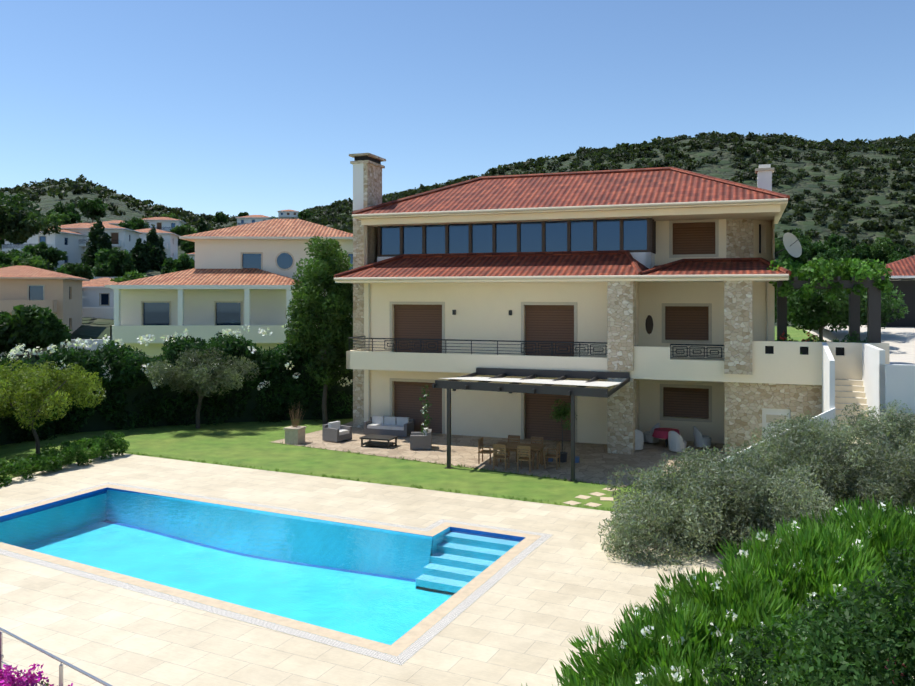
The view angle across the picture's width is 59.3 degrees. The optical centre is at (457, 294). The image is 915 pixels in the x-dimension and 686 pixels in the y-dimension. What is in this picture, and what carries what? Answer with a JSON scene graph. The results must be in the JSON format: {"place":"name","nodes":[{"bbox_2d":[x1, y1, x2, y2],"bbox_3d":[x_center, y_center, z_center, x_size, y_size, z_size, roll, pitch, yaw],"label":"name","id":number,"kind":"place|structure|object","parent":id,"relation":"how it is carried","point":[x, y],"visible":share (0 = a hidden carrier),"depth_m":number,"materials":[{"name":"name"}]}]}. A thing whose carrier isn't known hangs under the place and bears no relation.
{"place":"outdoors","nodes":[
{"label":"outdoors","id":0,"kind":"place"},
{"bbox_2d":[0,489,520,644],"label":"pool water","id":1,"kind":"structure","parent":0,"point":[170,518],"depth_m":20.12,"materials":[{"name":"blue liquid"}]},
{"bbox_2d":[0,419,914,665],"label":"lawn","id":2,"kind":"structure","parent":0,"point":[247,444],"depth_m":30.34,"materials":[{"name":"green plant"}]},
{"bbox_2d":[0,664,72,685],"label":"bougainvillea","id":3,"kind":"object","parent":2,"relation":"on","point":[7,676],"visible":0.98,"depth_m":11.77,"materials":[{"name":"plant"}]},
{"bbox_2d":[0,360,352,445],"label":"hedge","id":4,"kind":"object","parent":2,"relation":"on","point":[96,422],"visible":0.15,"depth_m":39.18,"materials":[{"name":"green plant"}]},
{"bbox_2d":[0,453,913,685],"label":"deck","id":5,"kind":"structure","parent":2,"relation":"on","point":[524,620],"depth_m":16.01,"materials":[{"name":"stone"}]},
{"bbox_2d":[0,627,111,685],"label":"railing","id":6,"kind":"object","parent":5,"relation":"on","point":[51,656],"visible":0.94,"depth_m":11.75,"materials":[{"name":"silver metal"}]},
{"bbox_2d":[0,482,551,664],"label":"pool","id":7,"kind":"structure","parent":5,"relation":"in","point":[414,639],"depth_m":21.14,"materials":[{"name":"tile"}]},
{"bbox_2d":[0,235,914,685],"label":"garden","id":8,"kind":"object","parent":2,"relation":"on","point":[852,633],"depth_m":19.98,"materials":[{"name":"green plant"}]},
{"bbox_2d":[334,153,888,481],"bbox_3d":[5.665,-0.180,34.849,22.500,12.950,16.528,0,0,20],"label":"villa","id":9,"kind":"object","parent":2,"relation":"on","point":[616,309],"visible":0.98,"depth_m":34.66,"materials":[{"name":"paint"}]},
{"bbox_2d":[0,138,914,363],"bbox_3d":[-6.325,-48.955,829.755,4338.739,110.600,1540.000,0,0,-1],"label":"hills","id":10,"kind":"structure","parent":0,"point":[94,328],"depth_m":312.15,"materials":[{"name":"green plant"}]},
{"bbox_2d":[0,210,884,358],"bbox_3d":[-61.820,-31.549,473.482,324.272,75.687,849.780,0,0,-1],"label":"neighboring houses","id":11,"kind":"structure","parent":10,"relation":"on","point":[240,275],"depth_m":54.73,"materials":[{"name":"white paint"}]},
{"bbox_2d":[0,192,911,353],"bbox_3d":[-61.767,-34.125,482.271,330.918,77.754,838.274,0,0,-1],"label":"village trees","id":12,"kind":"object","parent":10,"relation":"on","point":[30,325],"visible":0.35,"depth_m":118.28,"materials":[{"name":"green plant"}]},
{"bbox_2d":[0,131,914,280],"bbox_3d":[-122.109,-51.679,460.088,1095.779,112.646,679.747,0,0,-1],"label":"hill scrub","id":13,"kind":"object","parent":10,"relation":"on","point":[615,155],"visible":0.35,"depth_m":356.17,"materials":[{"name":"green plant"}]},
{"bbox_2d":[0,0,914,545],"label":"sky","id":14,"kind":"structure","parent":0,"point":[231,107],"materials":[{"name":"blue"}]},
{"bbox_2d":[272,421,724,506],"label":"patio","id":15,"kind":"structure","parent":0,"point":[597,463],"depth_m":31.61,"materials":[{"name":"stone"}]},
{"bbox_2d":[283,401,306,444],"bbox_3d":[-6.851,5.394,34.107,0.747,1.802,0.757,0,0,20],"label":"planter","id":16,"kind":"object","parent":15,"relation":"on","point":[295,434],"visible":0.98,"depth_m":33.86,"materials":[{"name":"concrete"}]},
{"bbox_2d":[322,415,711,471],"bbox_3d":[1.978,5.825,32.081,16.192,0.940,6.994,0,0,11],"label":"furniture","id":17,"kind":"object","parent":15,"relation":"on","point":[386,428],"visible":0.92,"depth_m":32.74,"materials":[{"name":"grey wicker"}]},
{"bbox_2d":[546,452,579,462],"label":"pots","id":18,"kind":"object","parent":15,"relation":"on","point":[563,457],"visible":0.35,"depth_m":30.09,"materials":[{"name":"blue ceramic"}]},
{"bbox_2d":[722,255,914,491],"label":"terrace","id":19,"kind":"structure","parent":0,"point":[879,383],"depth_m":29.28,"materials":[{"name":"paint"}]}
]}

